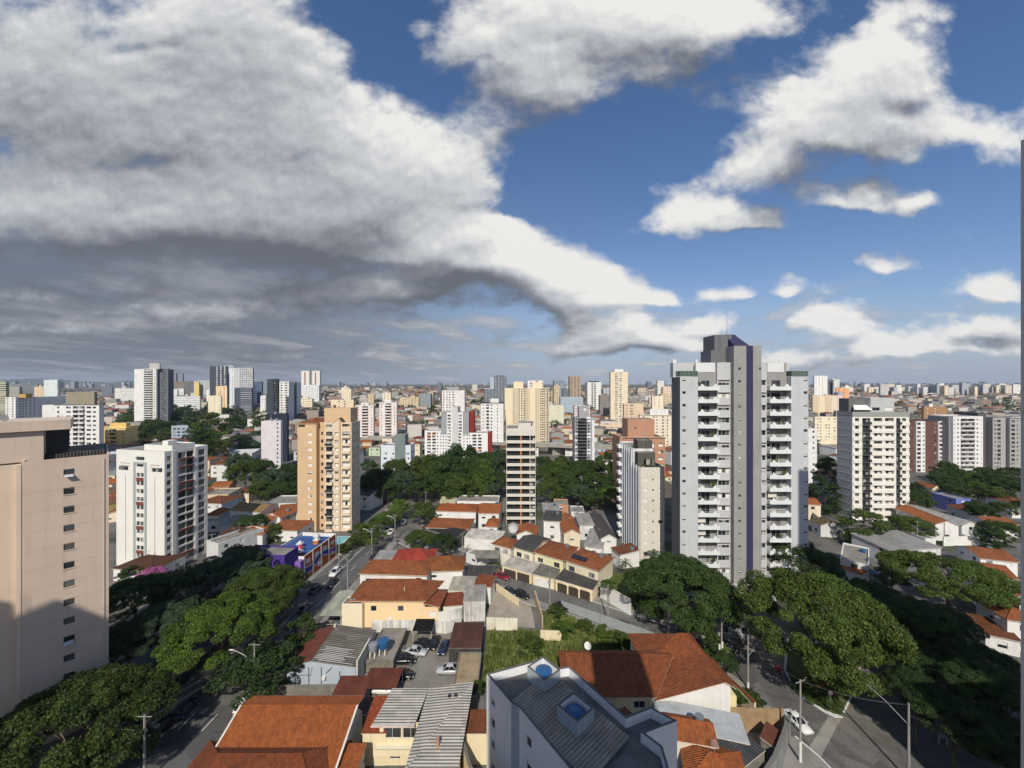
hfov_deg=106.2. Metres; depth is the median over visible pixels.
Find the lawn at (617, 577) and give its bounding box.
[607,571,650,609]
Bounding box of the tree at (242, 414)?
[233,408,246,420]
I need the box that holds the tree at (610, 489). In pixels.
[596,485,618,509]
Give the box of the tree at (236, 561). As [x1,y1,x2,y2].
[177,546,273,601]
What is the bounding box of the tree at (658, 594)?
[620,569,669,599]
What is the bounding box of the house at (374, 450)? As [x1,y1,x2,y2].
[369,445,380,455]
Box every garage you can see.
[502,556,539,583]
[533,563,560,589]
[555,568,600,601]
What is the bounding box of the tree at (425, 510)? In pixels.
[407,501,438,525]
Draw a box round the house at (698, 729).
[662,712,718,767]
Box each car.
[151,712,173,737]
[170,697,201,721]
[199,672,224,693]
[232,693,257,715]
[297,602,312,613]
[307,584,322,594]
[325,578,337,587]
[328,566,341,576]
[371,689,391,695]
[387,528,394,534]
[396,651,416,665]
[398,667,414,680]
[400,519,406,524]
[404,644,427,657]
[413,636,430,650]
[427,634,440,650]
[436,662,456,675]
[437,638,449,655]
[494,571,509,580]
[504,586,514,595]
[513,587,530,599]
[552,600,568,611]
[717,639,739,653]
[783,707,813,734]
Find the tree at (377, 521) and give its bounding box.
[366,517,392,531]
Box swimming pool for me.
[337,536,350,545]
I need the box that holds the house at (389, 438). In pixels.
[382,435,394,442]
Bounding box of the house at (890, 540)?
[850,530,942,562]
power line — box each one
[139,644,249,715]
[153,647,255,714]
[801,681,906,704]
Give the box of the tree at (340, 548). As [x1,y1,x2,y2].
[337,544,350,553]
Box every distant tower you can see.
[0,381,8,414]
[9,386,21,396]
[11,383,38,396]
[34,385,43,396]
[44,379,60,395]
[102,385,112,395]
[174,373,177,381]
[174,381,183,388]
[174,387,178,395]
[178,373,183,381]
[179,388,184,395]
[184,380,194,395]
[194,380,209,398]
[194,381,199,395]
[206,387,209,400]
[208,395,221,413]
[210,366,227,395]
[216,386,227,407]
[225,365,234,401]
[229,368,233,407]
[234,364,253,407]
[234,387,252,411]
[254,381,262,402]
[254,385,256,403]
[257,379,266,393]
[260,396,266,412]
[292,379,296,418]
[301,370,310,395]
[301,397,313,406]
[303,384,319,401]
[312,371,320,396]
[343,387,351,399]
[368,392,374,403]
[373,391,382,398]
[383,392,391,400]
[400,397,407,407]
[408,395,419,407]
[420,393,431,408]
[429,390,434,407]
[437,381,442,392]
[472,384,477,390]
[485,388,504,408]
[490,375,493,388]
[494,374,503,388]
[503,373,506,388]
[527,380,542,387]
[549,404,563,426]
[550,387,552,401]
[553,380,564,396]
[553,384,559,404]
[562,388,568,396]
[568,373,580,396]
[573,405,589,415]
[599,394,608,415]
[602,387,608,394]
[646,382,651,388]
[651,395,663,408]
[656,380,663,395]
[659,393,671,403]
[662,386,670,393]
[811,395,818,415]
[813,375,827,395]
[819,396,824,415]
[823,394,830,411]
[828,379,831,394]
[831,395,836,412]
[832,379,838,395]
[835,387,848,397]
[835,394,842,409]
[840,386,852,391]
[862,384,869,391]
[867,386,875,393]
[879,384,887,394]
[889,385,896,390]
[894,385,900,393]
[905,386,911,392]
[912,384,920,396]
[918,386,926,394]
[932,384,939,393]
[939,385,947,394]
[948,386,953,394]
[949,384,958,391]
[959,381,969,394]
[969,386,977,395]
[978,382,988,393]
[990,384,999,392]
[1000,384,1011,393]
[1008,384,1019,393]
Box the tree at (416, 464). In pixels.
[406,453,445,487]
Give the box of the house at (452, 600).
[442,592,462,610]
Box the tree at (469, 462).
[452,457,478,479]
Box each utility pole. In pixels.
[113,714,151,767]
[229,643,260,676]
[338,550,339,565]
[339,554,347,588]
[549,569,549,603]
[606,585,608,616]
[721,609,726,640]
[747,635,763,687]
[795,678,804,762]
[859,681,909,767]
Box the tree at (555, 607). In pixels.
[546,603,565,616]
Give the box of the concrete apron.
[810,717,840,756]
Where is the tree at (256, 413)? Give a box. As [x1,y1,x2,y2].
[249,411,264,428]
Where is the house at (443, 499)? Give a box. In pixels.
[439,495,457,503]
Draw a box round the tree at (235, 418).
[230,415,246,427]
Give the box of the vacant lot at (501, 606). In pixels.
[488,590,534,627]
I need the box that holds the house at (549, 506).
[542,503,559,525]
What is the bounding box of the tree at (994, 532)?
[973,526,1012,548]
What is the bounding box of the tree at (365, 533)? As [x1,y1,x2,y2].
[359,526,379,542]
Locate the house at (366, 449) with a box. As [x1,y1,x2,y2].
[362,446,370,452]
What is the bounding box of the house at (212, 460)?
[208,456,220,475]
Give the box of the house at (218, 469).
[211,460,232,480]
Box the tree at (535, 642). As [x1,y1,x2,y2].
[516,632,543,658]
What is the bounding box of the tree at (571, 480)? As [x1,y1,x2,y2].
[553,471,578,498]
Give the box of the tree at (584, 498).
[579,489,606,511]
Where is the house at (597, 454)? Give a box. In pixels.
[595,451,611,463]
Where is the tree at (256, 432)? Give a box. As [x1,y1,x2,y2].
[248,430,260,435]
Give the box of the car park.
[363,631,484,698]
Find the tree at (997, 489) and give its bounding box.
[972,484,1012,498]
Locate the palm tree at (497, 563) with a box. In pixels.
[492,561,501,571]
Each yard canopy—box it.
[319,590,355,628]
[367,668,402,688]
[412,619,434,630]
[448,622,483,662]
[475,550,499,564]
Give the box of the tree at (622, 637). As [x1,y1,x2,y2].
[610,629,628,646]
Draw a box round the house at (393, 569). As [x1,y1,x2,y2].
[358,559,431,583]
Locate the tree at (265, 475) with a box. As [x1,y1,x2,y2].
[257,466,296,496]
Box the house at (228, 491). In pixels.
[208,487,240,497]
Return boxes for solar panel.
[571,554,587,560]
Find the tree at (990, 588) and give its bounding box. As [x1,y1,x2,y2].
[875,549,1020,608]
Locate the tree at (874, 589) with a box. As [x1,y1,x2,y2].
[839,577,918,631]
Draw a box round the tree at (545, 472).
[536,465,557,494]
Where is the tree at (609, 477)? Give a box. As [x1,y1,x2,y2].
[603,473,614,498]
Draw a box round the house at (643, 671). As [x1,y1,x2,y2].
[558,633,736,712]
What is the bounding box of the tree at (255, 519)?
[232,513,269,525]
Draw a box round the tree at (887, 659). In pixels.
[880,633,944,679]
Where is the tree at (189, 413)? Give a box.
[177,410,199,424]
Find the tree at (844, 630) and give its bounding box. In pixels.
[733,566,917,697]
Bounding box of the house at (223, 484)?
[211,481,235,490]
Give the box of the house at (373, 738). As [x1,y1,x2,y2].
[361,695,387,765]
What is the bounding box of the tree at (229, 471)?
[222,458,265,486]
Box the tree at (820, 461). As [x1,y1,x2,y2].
[817,457,836,466]
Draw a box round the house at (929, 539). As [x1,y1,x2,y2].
[908,532,935,544]
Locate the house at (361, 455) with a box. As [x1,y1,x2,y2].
[360,449,363,463]
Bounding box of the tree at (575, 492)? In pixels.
[565,483,595,505]
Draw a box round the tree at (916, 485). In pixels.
[909,482,930,502]
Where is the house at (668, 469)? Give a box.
[665,467,671,473]
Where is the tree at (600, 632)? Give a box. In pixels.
[593,623,613,644]
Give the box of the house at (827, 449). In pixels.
[820,444,836,454]
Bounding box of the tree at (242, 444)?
[233,440,260,449]
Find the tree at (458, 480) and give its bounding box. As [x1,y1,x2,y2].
[443,472,480,496]
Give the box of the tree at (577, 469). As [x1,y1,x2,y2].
[556,459,590,498]
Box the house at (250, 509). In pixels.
[229,500,278,524]
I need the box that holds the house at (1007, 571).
[978,559,1019,580]
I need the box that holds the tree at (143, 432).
[138,429,156,440]
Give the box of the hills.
[0,378,995,385]
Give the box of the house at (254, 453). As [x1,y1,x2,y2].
[227,449,259,460]
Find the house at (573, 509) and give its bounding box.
[570,502,583,519]
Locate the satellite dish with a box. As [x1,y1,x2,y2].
[508,522,517,532]
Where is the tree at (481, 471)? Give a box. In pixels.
[467,461,499,492]
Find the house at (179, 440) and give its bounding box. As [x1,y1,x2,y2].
[164,438,184,441]
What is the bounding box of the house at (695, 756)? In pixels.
[680,739,744,767]
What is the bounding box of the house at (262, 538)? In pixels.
[246,523,271,544]
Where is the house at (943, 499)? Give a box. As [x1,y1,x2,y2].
[931,492,970,510]
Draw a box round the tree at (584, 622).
[575,618,593,633]
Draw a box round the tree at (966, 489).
[936,483,972,496]
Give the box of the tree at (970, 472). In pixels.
[968,470,984,480]
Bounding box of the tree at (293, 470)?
[270,463,296,489]
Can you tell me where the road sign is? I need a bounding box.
[828,690,832,710]
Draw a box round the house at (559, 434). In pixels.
[551,431,563,441]
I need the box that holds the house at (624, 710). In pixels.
[618,706,631,715]
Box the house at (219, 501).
[208,495,242,512]
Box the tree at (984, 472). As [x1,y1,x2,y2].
[977,469,1000,475]
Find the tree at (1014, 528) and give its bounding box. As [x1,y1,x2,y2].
[973,519,1020,542]
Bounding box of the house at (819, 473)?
[813,469,836,496]
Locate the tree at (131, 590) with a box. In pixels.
[109,573,176,623]
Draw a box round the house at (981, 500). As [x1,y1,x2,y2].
[978,496,984,502]
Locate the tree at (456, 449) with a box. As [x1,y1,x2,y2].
[445,442,479,468]
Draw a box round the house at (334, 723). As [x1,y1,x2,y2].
[215,696,363,767]
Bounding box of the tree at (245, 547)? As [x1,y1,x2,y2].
[207,543,257,580]
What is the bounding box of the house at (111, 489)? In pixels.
[109,487,115,492]
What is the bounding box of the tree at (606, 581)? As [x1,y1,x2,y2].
[600,579,616,594]
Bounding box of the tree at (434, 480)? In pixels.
[421,471,453,493]
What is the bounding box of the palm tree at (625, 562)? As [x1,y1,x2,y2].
[616,558,632,569]
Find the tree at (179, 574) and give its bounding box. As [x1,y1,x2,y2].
[137,563,224,605]
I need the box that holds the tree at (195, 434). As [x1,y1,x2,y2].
[186,428,219,456]
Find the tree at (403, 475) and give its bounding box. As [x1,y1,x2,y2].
[392,469,421,498]
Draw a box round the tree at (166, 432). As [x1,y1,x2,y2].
[152,427,170,439]
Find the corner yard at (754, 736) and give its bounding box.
[746,732,782,767]
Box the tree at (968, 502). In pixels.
[961,501,996,516]
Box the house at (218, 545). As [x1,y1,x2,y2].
[207,525,263,556]
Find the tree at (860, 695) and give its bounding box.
[835,681,861,697]
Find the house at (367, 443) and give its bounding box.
[360,440,372,446]
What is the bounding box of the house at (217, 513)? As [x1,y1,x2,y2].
[208,507,229,518]
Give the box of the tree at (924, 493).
[909,488,933,502]
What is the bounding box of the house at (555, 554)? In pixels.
[533,540,578,571]
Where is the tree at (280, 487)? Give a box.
[264,481,296,498]
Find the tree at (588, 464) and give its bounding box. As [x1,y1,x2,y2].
[570,459,599,474]
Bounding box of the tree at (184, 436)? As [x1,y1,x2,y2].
[179,428,200,443]
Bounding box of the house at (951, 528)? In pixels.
[895,504,958,540]
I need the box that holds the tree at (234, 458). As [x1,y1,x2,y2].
[223,452,253,472]
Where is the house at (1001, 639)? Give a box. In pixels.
[966,612,1020,656]
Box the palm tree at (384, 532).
[378,530,391,545]
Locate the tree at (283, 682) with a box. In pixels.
[276,676,288,684]
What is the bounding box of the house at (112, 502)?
[109,495,115,510]
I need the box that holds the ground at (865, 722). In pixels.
[21,384,1020,767]
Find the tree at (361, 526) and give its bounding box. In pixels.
[347,522,367,539]
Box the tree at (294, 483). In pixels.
[281,481,296,494]
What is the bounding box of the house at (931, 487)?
[917,481,939,498]
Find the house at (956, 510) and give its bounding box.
[947,504,985,518]
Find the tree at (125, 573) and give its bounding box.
[113,564,143,581]
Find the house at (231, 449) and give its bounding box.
[224,442,237,454]
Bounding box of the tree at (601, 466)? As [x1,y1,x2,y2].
[588,459,611,481]
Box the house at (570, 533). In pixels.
[559,512,580,550]
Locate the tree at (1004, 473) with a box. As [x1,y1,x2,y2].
[985,469,1014,476]
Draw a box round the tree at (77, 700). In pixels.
[0,662,182,767]
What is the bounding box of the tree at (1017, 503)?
[1009,500,1020,509]
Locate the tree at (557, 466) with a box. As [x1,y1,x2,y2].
[546,460,569,475]
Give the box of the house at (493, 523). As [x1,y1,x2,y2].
[484,517,500,529]
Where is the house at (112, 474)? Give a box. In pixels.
[109,470,115,477]
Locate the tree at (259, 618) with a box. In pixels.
[150,590,280,673]
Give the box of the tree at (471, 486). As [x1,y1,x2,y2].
[458,478,491,497]
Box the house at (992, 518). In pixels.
[966,516,1018,537]
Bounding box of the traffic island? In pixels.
[784,641,861,717]
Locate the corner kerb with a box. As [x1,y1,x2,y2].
[794,736,830,767]
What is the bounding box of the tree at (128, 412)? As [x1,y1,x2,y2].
[123,408,133,415]
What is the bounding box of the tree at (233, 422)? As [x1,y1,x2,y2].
[219,417,242,429]
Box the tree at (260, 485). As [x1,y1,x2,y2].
[246,480,277,500]
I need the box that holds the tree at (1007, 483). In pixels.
[989,475,1020,491]
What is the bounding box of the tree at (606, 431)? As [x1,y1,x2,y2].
[604,428,611,436]
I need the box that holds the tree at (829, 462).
[810,456,836,495]
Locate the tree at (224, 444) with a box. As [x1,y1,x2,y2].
[202,438,232,456]
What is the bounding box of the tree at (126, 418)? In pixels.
[115,415,133,422]
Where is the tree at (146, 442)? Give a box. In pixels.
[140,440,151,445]
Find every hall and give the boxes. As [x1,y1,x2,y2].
[115,387,133,401]
[174,395,200,410]
[421,522,470,548]
[464,528,504,549]
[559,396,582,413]
[599,423,621,429]
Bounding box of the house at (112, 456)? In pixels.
[109,453,115,459]
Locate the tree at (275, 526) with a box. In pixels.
[267,522,283,541]
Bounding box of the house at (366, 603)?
[342,579,447,627]
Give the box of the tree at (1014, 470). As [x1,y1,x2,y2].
[996,467,1020,475]
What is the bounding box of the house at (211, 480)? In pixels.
[208,477,217,484]
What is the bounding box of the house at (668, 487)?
[665,480,671,496]
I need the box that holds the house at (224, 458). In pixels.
[220,456,229,460]
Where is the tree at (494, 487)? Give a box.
[478,482,500,494]
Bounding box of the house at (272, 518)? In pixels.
[265,515,277,524]
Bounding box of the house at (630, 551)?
[610,540,639,568]
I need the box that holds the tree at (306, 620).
[284,612,320,650]
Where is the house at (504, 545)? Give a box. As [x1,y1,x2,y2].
[491,532,518,564]
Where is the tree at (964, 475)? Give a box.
[956,470,976,483]
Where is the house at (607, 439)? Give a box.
[602,437,611,442]
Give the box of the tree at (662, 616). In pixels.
[653,601,666,624]
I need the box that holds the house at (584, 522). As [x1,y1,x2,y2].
[574,511,594,539]
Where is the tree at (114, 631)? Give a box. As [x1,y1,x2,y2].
[109,618,164,665]
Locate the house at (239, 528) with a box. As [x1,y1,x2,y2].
[218,524,250,535]
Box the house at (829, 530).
[825,520,832,536]
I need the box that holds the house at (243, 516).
[231,515,251,525]
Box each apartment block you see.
[0,414,108,749]
[116,440,207,565]
[171,425,191,438]
[381,433,414,469]
[425,406,491,457]
[487,656,676,767]
[909,419,941,471]
[928,415,983,472]
[954,411,1020,471]
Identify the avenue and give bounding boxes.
[113,476,426,767]
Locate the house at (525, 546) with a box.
[513,534,552,560]
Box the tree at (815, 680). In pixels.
[806,670,837,691]
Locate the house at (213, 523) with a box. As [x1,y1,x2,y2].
[208,511,229,531]
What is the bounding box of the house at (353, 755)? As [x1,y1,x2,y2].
[338,743,366,767]
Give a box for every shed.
[331,676,371,696]
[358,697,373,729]
[374,550,396,559]
[448,576,476,605]
[453,652,481,708]
[463,584,485,621]
[466,565,493,579]
[653,698,749,745]
[717,735,765,767]
[760,721,780,761]
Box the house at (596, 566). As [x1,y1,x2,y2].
[564,548,614,592]
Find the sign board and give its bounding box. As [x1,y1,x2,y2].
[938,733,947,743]
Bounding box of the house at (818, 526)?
[810,515,843,536]
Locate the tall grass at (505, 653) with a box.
[483,608,629,682]
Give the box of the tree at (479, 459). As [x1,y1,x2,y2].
[455,456,492,492]
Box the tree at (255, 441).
[233,439,260,448]
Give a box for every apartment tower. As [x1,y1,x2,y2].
[5,394,65,418]
[42,392,104,445]
[104,421,137,444]
[134,363,160,421]
[158,369,173,427]
[261,418,282,468]
[265,412,288,461]
[267,378,278,413]
[279,381,300,419]
[296,405,359,531]
[331,399,354,406]
[355,402,374,444]
[379,400,397,442]
[442,387,465,411]
[481,397,503,450]
[505,382,548,441]
[506,421,535,523]
[572,406,593,460]
[586,381,600,409]
[609,369,627,423]
[612,418,665,503]
[617,430,664,565]
[623,402,643,417]
[638,409,671,446]
[670,335,807,604]
[808,426,816,482]
[813,416,836,443]
[837,397,909,520]
[921,404,946,418]
[1021,139,1023,767]
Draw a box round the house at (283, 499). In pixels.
[268,495,296,506]
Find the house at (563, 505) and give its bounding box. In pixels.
[554,499,567,512]
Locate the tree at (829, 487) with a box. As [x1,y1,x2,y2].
[808,475,842,514]
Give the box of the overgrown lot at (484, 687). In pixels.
[481,610,629,691]
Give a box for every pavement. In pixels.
[93,480,409,767]
[262,538,399,694]
[396,539,770,707]
[417,492,432,515]
[458,546,736,644]
[782,737,827,767]
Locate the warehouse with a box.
[287,623,375,684]
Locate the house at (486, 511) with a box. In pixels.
[478,500,502,528]
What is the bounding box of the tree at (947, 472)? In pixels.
[926,469,958,489]
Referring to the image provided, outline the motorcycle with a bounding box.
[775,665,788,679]
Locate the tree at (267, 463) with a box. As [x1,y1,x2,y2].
[237,458,279,477]
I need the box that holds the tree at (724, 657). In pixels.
[711,649,740,672]
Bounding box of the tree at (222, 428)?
[187,412,235,447]
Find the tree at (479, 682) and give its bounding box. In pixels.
[472,679,483,694]
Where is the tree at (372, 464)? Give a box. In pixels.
[361,460,378,469]
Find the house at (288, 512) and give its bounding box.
[266,505,295,522]
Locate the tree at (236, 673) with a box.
[202,637,305,709]
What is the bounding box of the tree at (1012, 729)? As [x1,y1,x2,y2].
[940,701,1020,767]
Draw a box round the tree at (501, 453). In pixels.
[489,447,505,490]
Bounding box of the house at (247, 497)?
[241,487,260,502]
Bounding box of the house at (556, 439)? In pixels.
[550,437,561,442]
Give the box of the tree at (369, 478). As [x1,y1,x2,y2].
[360,474,386,498]
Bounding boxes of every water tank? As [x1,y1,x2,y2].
[368,641,377,657]
[377,636,388,655]
[535,664,551,678]
[567,703,583,719]
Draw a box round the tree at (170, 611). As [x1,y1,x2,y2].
[120,594,213,657]
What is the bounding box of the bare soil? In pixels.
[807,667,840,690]
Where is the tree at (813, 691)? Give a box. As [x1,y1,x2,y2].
[787,679,821,704]
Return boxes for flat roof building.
[365,628,406,671]
[466,548,489,564]
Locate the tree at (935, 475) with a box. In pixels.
[926,472,942,484]
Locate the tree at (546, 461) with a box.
[536,456,551,466]
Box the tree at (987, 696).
[947,673,1020,714]
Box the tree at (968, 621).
[923,602,989,646]
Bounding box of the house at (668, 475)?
[665,471,671,479]
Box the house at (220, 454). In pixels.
[210,448,223,456]
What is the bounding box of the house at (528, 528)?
[516,521,537,538]
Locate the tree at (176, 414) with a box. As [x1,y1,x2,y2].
[170,410,186,423]
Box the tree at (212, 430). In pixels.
[208,427,221,439]
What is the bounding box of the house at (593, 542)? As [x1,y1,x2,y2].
[584,528,604,553]
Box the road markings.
[178,495,410,730]
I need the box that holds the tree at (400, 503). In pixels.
[387,498,412,516]
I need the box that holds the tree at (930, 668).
[905,648,1008,707]
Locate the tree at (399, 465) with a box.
[382,458,411,471]
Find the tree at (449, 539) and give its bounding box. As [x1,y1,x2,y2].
[430,532,458,553]
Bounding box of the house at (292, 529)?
[269,519,313,540]
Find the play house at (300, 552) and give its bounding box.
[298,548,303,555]
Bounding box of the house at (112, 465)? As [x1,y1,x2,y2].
[109,460,115,471]
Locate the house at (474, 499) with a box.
[457,495,499,503]
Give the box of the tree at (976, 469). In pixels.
[973,467,994,471]
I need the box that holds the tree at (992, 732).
[900,688,1012,767]
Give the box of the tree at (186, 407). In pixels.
[181,405,194,411]
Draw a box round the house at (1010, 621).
[976,602,1020,650]
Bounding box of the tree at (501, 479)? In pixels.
[487,471,505,491]
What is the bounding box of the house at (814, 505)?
[808,498,821,519]
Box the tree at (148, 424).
[138,418,173,433]
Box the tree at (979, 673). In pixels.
[937,656,1020,728]
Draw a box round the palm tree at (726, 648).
[711,643,733,655]
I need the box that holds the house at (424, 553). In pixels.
[392,546,437,560]
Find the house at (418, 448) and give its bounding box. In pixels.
[411,441,422,455]
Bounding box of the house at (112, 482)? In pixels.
[109,478,115,486]
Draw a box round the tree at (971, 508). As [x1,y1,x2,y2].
[963,503,1001,516]
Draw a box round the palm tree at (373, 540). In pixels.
[364,537,381,553]
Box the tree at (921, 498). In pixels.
[906,492,937,508]
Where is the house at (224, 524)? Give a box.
[218,513,239,534]
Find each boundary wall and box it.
[268,684,336,695]
[356,638,369,675]
[372,617,461,633]
[438,608,462,621]
[461,740,472,767]
[486,617,517,630]
[495,582,518,605]
[534,590,542,628]
[540,630,560,640]
[600,583,630,614]
[724,672,755,707]
[730,707,783,731]
[764,714,790,767]
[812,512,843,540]
[943,535,1001,545]
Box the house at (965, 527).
[909,504,979,535]
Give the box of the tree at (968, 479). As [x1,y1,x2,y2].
[960,477,976,487]
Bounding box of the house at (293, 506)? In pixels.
[278,501,296,519]
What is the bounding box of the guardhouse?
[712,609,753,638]
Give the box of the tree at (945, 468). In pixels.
[933,467,972,482]
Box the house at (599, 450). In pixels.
[594,442,604,452]
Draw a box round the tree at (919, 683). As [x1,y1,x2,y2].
[874,665,956,748]
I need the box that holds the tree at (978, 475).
[970,472,1008,488]
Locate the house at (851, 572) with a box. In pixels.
[839,565,870,580]
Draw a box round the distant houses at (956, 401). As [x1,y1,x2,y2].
[61,386,1020,454]
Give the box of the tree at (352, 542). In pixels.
[342,538,364,548]
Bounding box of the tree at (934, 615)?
[877,594,972,641]
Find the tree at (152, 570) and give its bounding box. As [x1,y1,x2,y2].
[133,566,168,577]
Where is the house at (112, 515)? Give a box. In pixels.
[109,509,115,522]
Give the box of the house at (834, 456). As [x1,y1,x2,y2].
[828,454,836,459]
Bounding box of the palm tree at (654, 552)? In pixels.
[645,549,661,556]
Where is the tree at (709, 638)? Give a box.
[702,632,725,658]
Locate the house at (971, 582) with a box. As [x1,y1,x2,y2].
[956,578,1020,604]
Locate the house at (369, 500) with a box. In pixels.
[360,488,382,510]
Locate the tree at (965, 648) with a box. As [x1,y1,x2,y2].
[917,633,1020,699]
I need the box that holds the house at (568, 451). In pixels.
[565,441,571,455]
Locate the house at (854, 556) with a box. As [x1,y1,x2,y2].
[840,542,868,580]
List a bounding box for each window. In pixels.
[64,468,74,474]
[64,487,74,494]
[64,505,74,512]
[64,524,74,531]
[64,542,74,550]
[64,560,74,568]
[64,579,74,587]
[64,597,74,605]
[64,616,74,624]
[64,634,74,641]
[64,653,74,661]
[64,671,74,679]
[120,466,127,469]
[178,452,184,458]
[178,460,184,465]
[178,467,184,473]
[178,475,184,481]
[178,483,184,489]
[178,491,184,497]
[178,499,184,505]
[178,506,184,513]
[178,514,184,521]
[178,522,184,529]
[178,530,184,537]
[178,538,184,545]
[178,546,184,553]
[186,450,192,456]
[186,458,192,464]
[186,466,192,472]
[186,473,192,479]
[186,481,192,487]
[186,489,192,495]
[186,496,192,503]
[186,504,192,510]
[186,512,192,518]
[186,519,192,526]
[186,527,192,534]
[186,535,192,542]
[186,542,192,549]
[186,551,192,557]
[198,449,203,454]
[198,456,203,461]
[198,464,203,469]
[198,471,203,477]
[198,479,203,484]
[198,486,203,492]
[198,494,203,499]
[198,501,203,507]
[198,509,203,514]
[198,516,203,522]
[198,531,203,537]
[198,538,203,544]
[198,546,203,552]
[371,606,376,610]
[383,728,400,737]
[390,756,399,758]
[398,606,403,610]
[403,728,416,737]
[429,611,435,616]
[431,573,436,577]
[463,435,481,457]
[507,443,519,445]
[527,735,530,748]
[540,389,547,441]
[589,572,594,578]
[633,701,644,707]
[643,459,652,464]
[701,380,709,386]
[701,393,709,398]
[701,405,709,411]
[701,418,709,424]
[701,430,709,436]
[701,442,709,449]
[701,455,709,462]
[701,467,709,474]
[701,480,709,487]
[701,492,709,500]
[701,505,709,512]
[701,517,709,525]
[701,530,709,537]
[701,542,709,550]
[701,555,709,561]
[718,380,728,384]
[718,393,728,397]
[718,405,728,409]
[718,418,728,422]
[718,430,728,434]
[718,443,728,447]
[718,455,728,459]
[718,468,728,472]
[718,480,728,484]
[718,493,728,497]
[718,506,728,509]
[718,518,728,522]
[718,531,728,534]
[718,543,728,547]
[718,556,728,559]
[718,568,728,572]
[722,626,727,632]
[733,628,737,636]
[742,627,748,634]
[771,380,779,386]
[771,393,779,398]
[771,405,779,411]
[771,418,779,424]
[771,430,779,436]
[771,442,779,449]
[771,455,779,462]
[771,467,779,474]
[771,480,779,487]
[771,492,779,500]
[771,505,779,512]
[771,517,779,525]
[771,530,779,537]
[771,542,779,550]
[771,555,779,562]
[885,407,892,410]
[961,423,973,425]
[961,427,973,429]
[961,440,973,442]
[961,453,973,455]
[961,466,973,468]
[997,641,1007,648]
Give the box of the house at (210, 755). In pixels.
[187,739,353,767]
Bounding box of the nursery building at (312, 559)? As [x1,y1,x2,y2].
[243,532,336,591]
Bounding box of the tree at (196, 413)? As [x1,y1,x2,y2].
[187,411,201,424]
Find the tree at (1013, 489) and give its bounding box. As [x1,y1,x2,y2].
[992,477,1020,493]
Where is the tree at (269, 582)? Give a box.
[222,564,311,617]
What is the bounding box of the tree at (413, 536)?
[404,529,433,547]
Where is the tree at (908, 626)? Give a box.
[869,596,941,661]
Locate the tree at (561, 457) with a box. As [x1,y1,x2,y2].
[555,455,568,461]
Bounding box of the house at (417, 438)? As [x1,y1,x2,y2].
[413,436,424,448]
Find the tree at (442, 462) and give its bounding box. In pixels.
[427,452,468,472]
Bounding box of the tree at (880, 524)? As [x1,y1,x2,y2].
[836,508,890,543]
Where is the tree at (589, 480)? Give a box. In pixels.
[582,473,611,505]
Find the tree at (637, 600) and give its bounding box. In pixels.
[634,596,648,617]
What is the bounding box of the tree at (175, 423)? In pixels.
[153,421,176,429]
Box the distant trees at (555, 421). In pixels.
[61,386,1020,428]
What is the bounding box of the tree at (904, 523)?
[884,514,939,536]
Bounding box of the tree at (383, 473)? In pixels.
[360,468,396,488]
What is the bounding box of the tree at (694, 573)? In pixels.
[621,551,743,636]
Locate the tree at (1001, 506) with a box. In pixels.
[988,501,1020,515]
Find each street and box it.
[392,525,889,767]
[869,549,1020,572]
[869,568,1019,767]
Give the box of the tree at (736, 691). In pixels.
[730,687,744,706]
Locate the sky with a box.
[0,0,1023,383]
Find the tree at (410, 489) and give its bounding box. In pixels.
[403,480,431,501]
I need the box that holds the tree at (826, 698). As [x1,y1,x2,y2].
[813,691,844,715]
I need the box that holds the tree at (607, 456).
[595,451,611,463]
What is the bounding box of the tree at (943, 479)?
[935,475,964,483]
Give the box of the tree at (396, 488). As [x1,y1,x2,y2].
[373,477,404,503]
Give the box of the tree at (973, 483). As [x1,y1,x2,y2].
[965,481,989,501]
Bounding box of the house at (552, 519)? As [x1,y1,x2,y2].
[543,508,561,541]
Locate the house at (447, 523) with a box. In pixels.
[425,517,474,529]
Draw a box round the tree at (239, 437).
[226,434,254,441]
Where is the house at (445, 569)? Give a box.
[427,550,465,590]
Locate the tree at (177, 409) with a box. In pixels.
[174,408,187,417]
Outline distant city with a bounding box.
[10,381,1020,388]
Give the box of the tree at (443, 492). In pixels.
[439,485,465,501]
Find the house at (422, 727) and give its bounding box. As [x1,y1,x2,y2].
[371,681,473,767]
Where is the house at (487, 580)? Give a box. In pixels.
[475,574,495,603]
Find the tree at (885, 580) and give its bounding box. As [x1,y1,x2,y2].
[873,561,912,587]
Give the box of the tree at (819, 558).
[770,540,848,580]
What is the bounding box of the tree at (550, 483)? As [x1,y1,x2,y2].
[536,478,564,502]
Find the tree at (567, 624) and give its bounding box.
[551,620,575,638]
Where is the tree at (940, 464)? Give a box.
[928,460,965,471]
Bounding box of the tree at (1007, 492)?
[973,485,1018,498]
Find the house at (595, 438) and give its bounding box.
[594,434,598,441]
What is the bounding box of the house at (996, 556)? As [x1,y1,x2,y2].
[954,543,1019,576]
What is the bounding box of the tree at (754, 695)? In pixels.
[738,686,766,707]
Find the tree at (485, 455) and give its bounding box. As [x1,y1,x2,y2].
[478,451,505,472]

